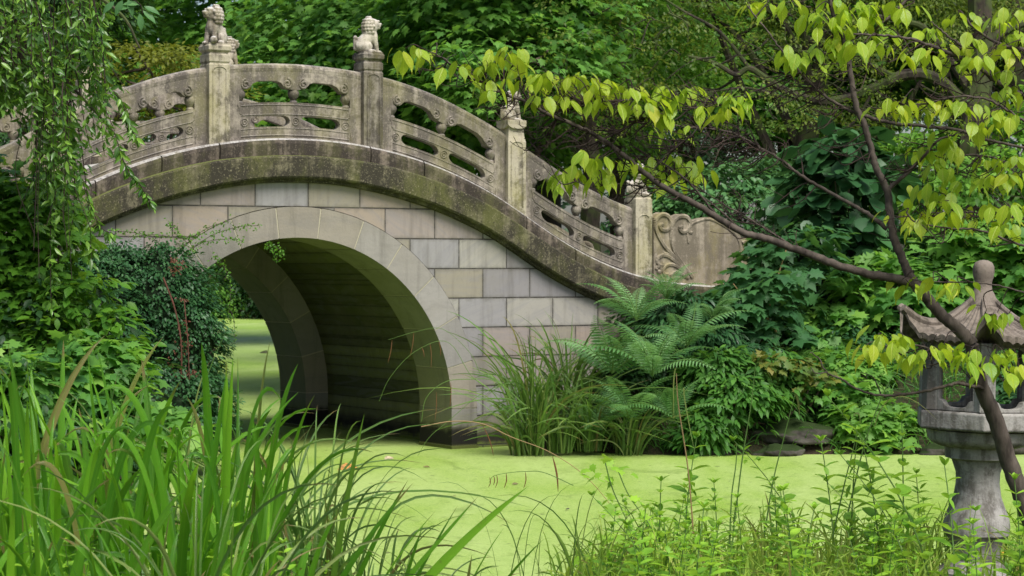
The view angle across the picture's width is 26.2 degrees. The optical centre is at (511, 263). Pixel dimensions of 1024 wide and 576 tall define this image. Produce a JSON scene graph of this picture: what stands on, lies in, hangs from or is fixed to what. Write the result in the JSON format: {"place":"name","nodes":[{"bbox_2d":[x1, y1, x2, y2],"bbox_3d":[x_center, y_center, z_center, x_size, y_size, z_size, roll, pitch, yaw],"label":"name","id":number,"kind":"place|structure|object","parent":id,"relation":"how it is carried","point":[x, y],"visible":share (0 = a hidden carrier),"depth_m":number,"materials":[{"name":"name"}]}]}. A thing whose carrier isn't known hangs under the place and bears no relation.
{"place":"outdoors","nodes":[
{"label":"outdoors","id":0,"kind":"place"},
{"bbox_2d":[0,235,1017,575],"bbox_3d":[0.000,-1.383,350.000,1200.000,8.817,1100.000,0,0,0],"label":"ground","id":1,"kind":"structure","parent":0,"point":[810,449],"depth_m":25.19,"materials":[{"name":"soil"}]},
{"bbox_2d":[0,347,89,548],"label":"iris clump","id":2,"kind":"object","parent":1,"relation":"on","point":[36,452],"visible":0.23,"depth_m":9.43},
{"bbox_2d":[0,336,103,575],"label":"iris clump","id":3,"kind":"object","parent":1,"relation":"on","point":[57,409],"visible":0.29,"depth_m":8.71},
{"bbox_2d":[0,154,107,358],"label":"leafy shrub","id":4,"kind":"object","parent":1,"relation":"on","point":[21,240],"visible":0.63,"depth_m":19.59,"materials":[{"name":"green plant"}]},
{"bbox_2d":[0,449,112,575],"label":"iris clump","id":5,"kind":"object","parent":1,"relation":"on","point":[8,555],"visible":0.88,"depth_m":7.35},
{"bbox_2d":[0,0,159,317],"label":"weeping tree","id":6,"kind":"object","parent":1,"relation":"on","point":[48,100],"visible":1,"depth_m":18.81,"materials":[{"name":"green plant"}]},
{"bbox_2d":[0,340,160,559],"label":"iris clump","id":7,"kind":"object","parent":1,"relation":"on","point":[61,427],"visible":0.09,"depth_m":10.50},
{"bbox_2d":[0,0,165,145],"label":"dark evergreen tree","id":8,"kind":"object","parent":1,"relation":"on","point":[115,26],"visible":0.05,"depth_m":42.44,"materials":[{"name":"green plant"}]},
{"bbox_2d":[0,270,166,485],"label":"leafy shrub","id":9,"kind":"object","parent":1,"relation":"on","point":[106,323],"visible":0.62,"depth_m":19.34,"materials":[{"name":"green plant"}]},
{"bbox_2d":[1,373,180,573],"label":"iris clump","id":10,"kind":"object","parent":1,"relation":"on","point":[66,470],"visible":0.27,"depth_m":8.76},
{"bbox_2d":[0,251,183,502],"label":"leafy shrub","id":11,"kind":"object","parent":1,"relation":"on","point":[24,362],"visible":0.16,"depth_m":19.13,"materials":[{"name":"green plant"}]},
{"bbox_2d":[0,462,184,575],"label":"iris clump","id":12,"kind":"object","parent":1,"relation":"on","point":[155,530],"visible":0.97,"depth_m":7.24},
{"bbox_2d":[0,383,189,575],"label":"iris clump","id":13,"kind":"object","parent":1,"relation":"on","point":[82,489],"visible":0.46,"depth_m":8.16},
{"bbox_2d":[10,374,194,542],"bbox_3d":[-1.859,1.060,10.212,0.807,1.075,0.929,0,0,0],"label":"iris clump","id":14,"kind":"object","parent":1,"relation":"on","point":[92,444],"visible":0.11,"depth_m":10.22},
{"bbox_2d":[0,329,219,501],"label":"leafy shrub","id":15,"kind":"object","parent":1,"relation":"on","point":[122,358],"visible":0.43,"depth_m":18.22,"materials":[{"name":"green plant"}]},
{"bbox_2d":[0,358,265,575],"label":"iris clump","id":16,"kind":"object","parent":1,"relation":"on","point":[153,480],"visible":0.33,"depth_m":8.56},
{"bbox_2d":[35,0,247,121],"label":"maple tree","id":17,"kind":"object","parent":1,"relation":"on","point":[153,37],"visible":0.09,"depth_m":58.11,"materials":[{"name":"green plant"}]},
{"bbox_2d":[27,39,268,141],"bbox_3d":[-5.426,-0.853,31.621,3.943,4.826,2.680,0,0,0],"label":"golden leaved tree","id":18,"kind":"object","parent":1,"relation":"on","point":[156,55],"visible":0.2,"depth_m":31.42,"materials":[{"name":"green plant"}]},
{"bbox_2d":[60,488,269,575],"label":"iris clump","id":19,"kind":"object","parent":1,"relation":"on","point":[236,569],"visible":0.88,"depth_m":7.27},
{"bbox_2d":[63,420,279,575],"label":"iris clump","id":20,"kind":"object","parent":1,"relation":"on","point":[181,552],"visible":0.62,"depth_m":8.04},
{"bbox_2d":[196,264,253,318],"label":"bank shrub","id":21,"kind":"object","parent":1,"relation":"on","point":[224,294],"visible":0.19,"depth_m":86.87,"materials":[{"name":"green plant"}]},
{"bbox_2d":[51,331,403,572],"bbox_3d":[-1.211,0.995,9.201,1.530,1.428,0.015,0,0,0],"label":"sedge clump","id":22,"kind":"object","parent":1,"relation":"on","point":[285,461],"visible":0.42,"depth_m":9.20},
{"bbox_2d":[0,440,455,575],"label":"sedge clump","id":23,"kind":"object","parent":1,"relation":"on","point":[291,553],"visible":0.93,"depth_m":7.29,"materials":[{"name":"plant"}]},
{"bbox_2d":[109,0,358,136],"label":"maple tree","id":24,"kind":"object","parent":1,"relation":"on","point":[197,25],"visible":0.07,"depth_m":55.70,"materials":[{"name":"green plant"}]},
{"bbox_2d":[206,263,262,318],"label":"bank shrub","id":25,"kind":"object","parent":1,"relation":"on","point":[257,313],"visible":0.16,"depth_m":86.75,"materials":[{"name":"green plant"}]},
{"bbox_2d":[161,343,317,575],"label":"iris clump","id":26,"kind":"object","parent":1,"relation":"on","point":[254,494],"visible":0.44,"depth_m":8.88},
{"bbox_2d":[159,467,337,575],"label":"iris clump","id":27,"kind":"object","parent":1,"relation":"on","point":[299,570],"visible":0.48,"depth_m":8.45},
{"bbox_2d":[0,345,538,575],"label":"iris clump","id":28,"kind":"object","parent":1,"relation":"on","point":[120,467],"visible":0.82,"depth_m":8.15,"materials":[{"name":"plant"}]},
{"bbox_2d":[71,408,527,572],"bbox_3d":[-1.274,1.080,9.470,2.531,0.884,1.913,0,0,-28],"label":"sedge clump","id":29,"kind":"object","parent":1,"relation":"on","point":[301,465],"visible":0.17,"depth_m":9.61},
{"bbox_2d":[144,404,510,575],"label":"sedge clump","id":30,"kind":"object","parent":1,"relation":"on","point":[333,490],"visible":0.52,"depth_m":9.14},
{"bbox_2d":[0,43,750,448],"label":"stone bridge","id":31,"kind":"structure","parent":1,"relation":"on","point":[378,229],"depth_m":25.69,"materials":[{"name":"beige"}]},
{"bbox_2d":[68,214,284,472],"bbox_3d":[-3.599,0.908,22.660,3.396,2.907,1.946,0,0,-26],"label":"creeper","id":32,"kind":"object","parent":31,"relation":"attached to","point":[167,296],"visible":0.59,"depth_m":22.40,"materials":[{"name":"green plant"}]},
{"bbox_2d":[202,4,227,44],"bbox_3d":[-3.252,-2.623,24.118,0.243,0.445,0.366,0,0,29],"label":"stone lion","id":33,"kind":"object","parent":31,"relation":"on","point":[215,31],"visible":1,"depth_m":24.02},
{"bbox_2d":[353,16,381,51],"bbox_3d":[-1.653,-2.619,25.129,0.346,0.430,0.226,0,0,-24],"label":"stone lion","id":34,"kind":"object","parent":31,"relation":"on","point":[367,40],"visible":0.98,"depth_m":25.06},
{"bbox_2d":[277,494,492,575],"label":"sedge clump","id":35,"kind":"object","parent":1,"relation":"on","point":[398,561],"visible":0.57,"depth_m":9.25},
{"bbox_2d":[190,0,608,176],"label":"maple tree","id":36,"kind":"object","parent":1,"relation":"on","point":[317,48],"visible":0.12,"depth_m":35.33,"materials":[{"name":"green plant"}]},
{"bbox_2d":[299,3,677,187],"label":"leafy tree","id":37,"kind":"object","parent":1,"relation":"on","point":[648,128],"visible":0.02,"depth_m":46.35,"materials":[{"name":"green plant"}]},
{"bbox_2d":[367,338,623,455],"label":"sedge clump","id":38,"kind":"object","parent":1,"relation":"on","point":[538,442],"visible":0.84,"depth_m":24.57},
{"bbox_2d":[316,0,681,173],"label":"maple tree","id":39,"kind":"object","parent":1,"relation":"on","point":[502,21],"visible":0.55,"depth_m":31.28,"materials":[{"name":"green plant"}]},
{"bbox_2d":[7,63,1019,273],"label":"woods","id":40,"kind":"object","parent":1,"relation":"on","point":[564,205],"depth_m":88.50,"materials":[{"name":"green plant"}]},
{"bbox_2d":[446,310,626,425],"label":"sedge clump","id":41,"kind":"object","parent":1,"relation":"on","point":[523,386],"visible":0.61,"depth_m":24.86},
{"bbox_2d":[433,8,661,227],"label":"dark evergreen tree","id":42,"kind":"object","parent":1,"relation":"on","point":[557,203],"depth_m":59.66,"materials":[{"name":"green plant"}]},
{"bbox_2d":[464,364,691,451],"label":"sedge clump","id":43,"kind":"object","parent":1,"relation":"on","point":[592,446],"visible":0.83,"depth_m":24.69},
{"bbox_2d":[560,390,627,430],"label":"fern","id":44,"kind":"object","parent":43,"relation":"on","point":[597,415],"visible":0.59,"depth_m":24.68,"materials":[{"name":"green plant"}]},
{"bbox_2d":[507,314,656,408],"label":"sedge clump","id":45,"kind":"object","parent":1,"relation":"on","point":[578,366],"visible":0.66,"depth_m":24.99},
{"bbox_2d":[443,481,747,575],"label":"wild grass","id":46,"kind":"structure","parent":1,"relation":"on","point":[563,550],"depth_m":9.47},
{"bbox_2d":[452,0,749,251],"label":"slim tree","id":47,"kind":"object","parent":1,"relation":"on","point":[590,216],"visible":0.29,"depth_m":33.40,"materials":[{"name":"green plant"}]},
{"bbox_2d":[548,316,685,374],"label":"fern","id":48,"kind":"object","parent":1,"relation":"on","point":[606,365],"visible":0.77,"depth_m":24.70,"materials":[{"name":"green plant"}]},
{"bbox_2d":[587,491,667,575],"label":"herb","id":49,"kind":"object","parent":1,"relation":"on","point":[648,550],"visible":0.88,"depth_m":9.20,"materials":[{"name":"green plant"}]},
{"bbox_2d":[574,454,685,568],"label":"lobed vine","id":50,"kind":"object","parent":1,"relation":"on","point":[606,460],"visible":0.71,"depth_m":9.93,"materials":[{"name":"green plant"}]},
{"bbox_2d":[583,276,685,319],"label":"fern","id":51,"kind":"object","parent":1,"relation":"on","point":[635,312],"visible":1,"depth_m":24.99,"materials":[{"name":"green plant"}]},
{"bbox_2d":[615,502,655,575],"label":"herb","id":52,"kind":"object","parent":1,"relation":"on","point":[646,506],"visible":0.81,"depth_m":9.39,"materials":[{"name":"green plant"}]},
{"bbox_2d":[620,519,651,575],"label":"herb","id":53,"kind":"object","parent":1,"relation":"on","point":[637,569],"visible":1,"depth_m":8.84,"materials":[{"name":"green plant"}]},
{"bbox_2d":[571,317,719,375],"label":"fern","id":54,"kind":"object","parent":1,"relation":"on","point":[650,366],"visible":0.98,"depth_m":24.49,"materials":[{"name":"green plant"}]},
{"bbox_2d":[520,0,778,235],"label":"leafy tree","id":55,"kind":"object","parent":1,"relation":"on","point":[701,79],"visible":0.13,"depth_m":37.04,"materials":[{"name":"green plant"}]},
{"bbox_2d":[559,2,776,214],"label":"dark evergreen tree","id":56,"kind":"object","parent":1,"relation":"on","point":[684,149],"visible":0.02,"depth_m":50.87,"materials":[{"name":"green plant"}]},
{"bbox_2d":[650,517,689,575],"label":"herb","id":57,"kind":"object","parent":1,"relation":"on","point":[663,520],"visible":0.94,"depth_m":9.12,"materials":[{"name":"green plant"}]},
{"bbox_2d":[640,264,705,298],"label":"fern","id":58,"kind":"object","parent":1,"relation":"on","point":[669,291],"visible":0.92,"depth_m":25.88,"materials":[{"name":"green plant"}]},
{"bbox_2d":[545,294,802,451],"bbox_3d":[2.272,1.330,26.100,3.862,1.996,2.259,0,0,0],"label":"slope shrub","id":59,"kind":"object","parent":1,"relation":"on","point":[633,375],"visible":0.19,"depth_m":25.46,"materials":[{"name":"green plant"}]},
{"bbox_2d":[673,368,693,532],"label":"bent sedge","id":60,"kind":"object","parent":1,"relation":"on","point":[683,438],"visible":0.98,"depth_m":10.40,"materials":[{"name":"green plant"}]},
{"bbox_2d":[623,302,749,346],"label":"fern","id":61,"kind":"object","parent":1,"relation":"on","point":[704,328],"visible":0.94,"depth_m":24.93,"materials":[{"name":"green plant"}]},
{"bbox_2d":[664,431,711,550],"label":"herb","id":62,"kind":"object","parent":1,"relation":"on","point":[691,475],"visible":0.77,"depth_m":10.84,"materials":[{"name":"green"}]},
{"bbox_2d":[685,499,716,574],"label":"herb","id":63,"kind":"object","parent":1,"relation":"on","point":[699,545],"visible":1,"depth_m":8.90,"materials":[{"name":"green plant"}]},
{"bbox_2d":[387,0,1023,525],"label":"dogwood tree","id":64,"kind":"object","parent":1,"relation":"on","point":[839,48],"visible":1,"depth_m":9.60,"materials":[{"name":"green plant"}]},
{"bbox_2d":[688,520,732,575],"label":"herb","id":65,"kind":"object","parent":1,"relation":"on","point":[715,540],"visible":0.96,"depth_m":9.05,"materials":[{"name":"green plant"}]},
{"bbox_2d":[683,288,745,318],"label":"fern","id":66,"kind":"object","parent":1,"relation":"on","point":[716,311],"visible":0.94,"depth_m":25.78,"materials":[{"name":"green plant"}]},
{"bbox_2d":[702,477,731,569],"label":"herb","id":67,"kind":"object","parent":1,"relation":"on","point":[711,520],"visible":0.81,"depth_m":10.37,"materials":[{"name":"green"}]},
{"bbox_2d":[624,283,813,394],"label":"narrow leaved shrub","id":68,"kind":"object","parent":1,"relation":"on","point":[728,337],"visible":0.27,"depth_m":25.89,"materials":[{"name":"green plant"}]},
{"bbox_2d":[723,492,758,572],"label":"herb","id":69,"kind":"object","parent":1,"relation":"on","point":[743,540],"visible":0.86,"depth_m":9.97,"materials":[{"name":"green plant"}]},
{"bbox_2d":[607,152,882,295],"bbox_3d":[3.343,-0.099,30.638,4.213,2.969,2.839,0,0,-23],"label":"leafy shrub","id":70,"kind":"object","parent":1,"relation":"on","point":[753,188],"visible":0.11,"depth_m":30.08,"materials":[{"name":"green plant"}]},
{"bbox_2d":[657,344,834,456],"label":"lush shrub","id":71,"kind":"object","parent":1,"relation":"on","point":[726,385],"visible":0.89,"depth_m":24.90,"materials":[{"name":"green plant"}]},
{"bbox_2d":[730,435,810,543],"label":"herb","id":72,"kind":"object","parent":1,"relation":"on","point":[787,496],"visible":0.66,"depth_m":10.64,"materials":[{"name":"green"}]},
{"bbox_2d":[527,0,1023,244],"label":"old tree","id":73,"kind":"object","parent":1,"relation":"on","point":[982,9],"visible":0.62,"depth_m":30.91,"materials":[{"name":"green plant"}]},
{"bbox_2d":[758,476,794,575],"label":"herb","id":74,"kind":"object","parent":1,"relation":"on","point":[773,529],"visible":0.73,"depth_m":10.23,"materials":[{"name":"green plant"}]},
{"bbox_2d":[535,493,1023,575],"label":"grass","id":75,"kind":"structure","parent":1,"relation":"on","point":[756,564],"depth_m":10.24,"materials":[{"name":"plant"}]},
{"bbox_2d":[692,222,869,350],"bbox_3d":[3.216,0.388,26.589,2.429,1.833,1.785,0,0,0],"label":"sapling","id":76,"kind":"object","parent":1,"relation":"on","point":[778,293],"visible":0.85,"depth_m":26.35,"materials":[{"name":"green plant"}]},
{"bbox_2d":[768,483,814,575],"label":"herb","id":77,"kind":"object","parent":1,"relation":"on","point":[787,510],"visible":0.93,"depth_m":9.60,"materials":[{"name":"green plant"}]},
{"bbox_2d":[748,418,835,444],"bbox_3d":[3.200,1.900,25.202,1.036,0.285,0.778,0,0,0],"label":"rock","id":78,"kind":"object","parent":1,"relation":"on","point":[794,431],"visible":0.9,"depth_m":24.92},
{"bbox_2d":[744,349,841,417],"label":"turning shrub","id":79,"kind":"object","parent":1,"relation":"on","point":[806,378],"visible":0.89,"depth_m":25.14,"materials":[{"name":"green plant"}]},
{"bbox_2d":[660,0,926,251],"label":"maple tree","id":80,"kind":"object","parent":1,"relation":"on","point":[762,113],"visible":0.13,"depth_m":41.14,"materials":[{"name":"green plant"}]},
{"bbox_2d":[571,334,1017,453],"bbox_3d":[4.898,1.494,25.609,9.627,1.391,2.830,0,0,0],"label":"shrub","id":81,"kind":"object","parent":1,"relation":"on","point":[654,439],"depth_m":25.38,"materials":[{"name":"green plant"}]},
{"bbox_2d":[574,375,677,418],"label":"fern","id":82,"kind":"object","parent":81,"relation":"on","point":[630,412],"visible":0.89,"depth_m":24.43,"materials":[{"name":"green plant"}]},
{"bbox_2d":[615,373,731,418],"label":"fern","id":83,"kind":"object","parent":81,"relation":"on","point":[667,405],"visible":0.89,"depth_m":24.45,"materials":[{"name":"green plant"}]},
{"bbox_2d":[781,501,825,575],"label":"herb","id":84,"kind":"object","parent":1,"relation":"on","point":[814,505],"visible":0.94,"depth_m":9.36,"materials":[{"name":"green plant"}]},
{"bbox_2d":[612,0,1023,289],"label":"leaved tree","id":85,"kind":"object","parent":1,"relation":"on","point":[797,139],"visible":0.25,"depth_m":33.64,"materials":[{"name":"green plant"}]},
{"bbox_2d":[812,435,847,561],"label":"herb","id":86,"kind":"object","parent":1,"relation":"on","point":[824,500],"visible":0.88,"depth_m":10.95,"materials":[{"name":"green"}]},
{"bbox_2d":[773,342,926,454],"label":"lush shrub","id":87,"kind":"object","parent":1,"relation":"on","point":[837,359],"visible":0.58,"depth_m":25.16,"materials":[{"name":"green plant"}]},
{"bbox_2d":[755,113,948,309],"bbox_3d":[4.477,-0.606,28.348,2.584,2.750,2.164,0,0,0],"label":"broad leaved shrub","id":88,"kind":"object","parent":1,"relation":"on","point":[854,182],"visible":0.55,"depth_m":28.05,"materials":[{"name":"green plant"}]},
{"bbox_2d":[831,429,873,569],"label":"herb","id":89,"kind":"object","parent":1,"relation":"on","point":[847,515],"visible":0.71,"depth_m":10.48,"materials":[{"name":"green plant"}]},
{"bbox_2d":[846,502,890,575],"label":"herb","id":90,"kind":"object","parent":1,"relation":"on","point":[873,540],"visible":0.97,"depth_m":9.28,"materials":[{"name":"green plant"}]},
{"bbox_2d":[846,425,900,556],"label":"herb","id":91,"kind":"object","parent":1,"relation":"on","point":[869,511],"visible":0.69,"depth_m":10.30,"materials":[{"name":"green plant"}]},
{"bbox_2d":[833,449,927,573],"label":"herb","id":92,"kind":"object","parent":1,"relation":"on","point":[904,553],"visible":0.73,"depth_m":9.95,"materials":[{"name":"green plant"}]},
{"bbox_2d":[744,301,1017,407],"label":"ivy bank","id":93,"kind":"structure","parent":1,"relation":"on","point":[863,338],"depth_m":26.70,"materials":[{"name":"green plant"}]},
{"bbox_2d":[822,388,945,575],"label":"herb","id":94,"kind":"object","parent":1,"relation":"on","point":[899,489],"visible":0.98,"depth_m":9.61,"materials":[{"name":"green plant"}]},
{"bbox_2d":[870,513,907,575],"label":"herb","id":95,"kind":"object","parent":1,"relation":"on","point":[888,568],"visible":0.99,"depth_m":9.09,"materials":[{"name":"green plant"}]},
{"bbox_2d":[764,0,1023,219],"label":"maple tree","id":96,"kind":"object","parent":1,"relation":"on","point":[906,87],"visible":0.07,"depth_m":40.93,"materials":[{"name":"green plant"}]},
{"bbox_2d":[784,0,1023,159],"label":"leaved tree","id":97,"kind":"object","parent":1,"relation":"on","point":[1020,77],"visible":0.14,"depth_m":34.50,"materials":[{"name":"green plant"}]},
{"bbox_2d":[879,412,931,573],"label":"herb","id":98,"kind":"object","parent":1,"relation":"on","point":[902,460],"visible":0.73,"depth_m":10.21,"materials":[{"name":"green plant"}]},
{"bbox_2d":[788,217,1023,356],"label":"sapling","id":99,"kind":"object","parent":1,"relation":"on","point":[872,305],"visible":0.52,"depth_m":27.21,"materials":[{"name":"green plant"}]},
{"bbox_2d":[860,80,1023,291],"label":"leafy shrub","id":100,"kind":"object","parent":1,"relation":"on","point":[974,199],"visible":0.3,"depth_m":30.34,"materials":[{"name":"green plant"}]},
{"bbox_2d":[928,456,976,575],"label":"herb","id":101,"kind":"object","parent":1,"relation":"on","point":[953,559],"visible":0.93,"depth_m":9.47,"materials":[{"name":"green plant"}]},
{"bbox_2d":[897,260,1023,575],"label":"stone lantern","id":102,"kind":"object","parent":1,"relation":"on","point":[959,431],"visible":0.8,"depth_m":10.86,"materials":[{"name":"stone"}]},
{"bbox_2d":[948,505,984,575],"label":"herb","id":103,"kind":"object","parent":1,"relation":"on","point":[963,556],"visible":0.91,"depth_m":9.21,"materials":[{"name":"green plant"}]},
{"bbox_2d":[916,216,1023,367],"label":"sapling","id":104,"kind":"object","parent":1,"relation":"on","point":[1014,262],"visible":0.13,"depth_m":27.26,"materials":[{"name":"green plant"}]},
{"bbox_2d":[960,518,994,575],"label":"herb","id":105,"kind":"object","parent":1,"relation":"on","point":[976,572],"visible":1,"depth_m":9.02,"materials":[{"name":"green plant"}]},
{"bbox_2d":[995,472,1023,575],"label":"herb","id":106,"kind":"object","parent":1,"relation":"on","point":[1019,529],"visible":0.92,"depth_m":9.59,"materials":[{"name":"green plant"}]},
{"bbox_2d":[4,0,1022,233],"label":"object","id":107,"kind":"structure","parent":0,"point":[602,217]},
{"bbox_2d":[144,317,1023,575],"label":"water","id":108,"kind":"structure","parent":0,"point":[471,470],"depth_m":21.38,"materials":[{"name":"liquid"}]},
{"bbox_2d":[432,364,608,455],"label":"sedge clump","id":109,"kind":"object","parent":108,"relation":"on","point":[516,444],"visible":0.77,"depth_m":24.66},
{"bbox_2d":[430,338,708,453],"bbox_3d":[0.891,1.488,24.454,2.763,1.276,2.890,0,0,24],"label":"sedge clump","id":110,"kind":"object","parent":108,"relation":"on","point":[563,439],"visible":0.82,"depth_m":24.65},
{"bbox_2d":[577,393,696,455],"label":"sedge clump","id":111,"kind":"object","parent":108,"relation":"on","point":[632,445],"visible":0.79,"depth_m":24.71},
{"bbox_2d":[751,443,804,456],"bbox_3d":[3.003,2.106,24.762,0.621,0.174,0.398,0,0,0],"label":"rock","id":112,"kind":"object","parent":108,"relation":"on","point":[786,450],"visible":0.65,"depth_m":24.64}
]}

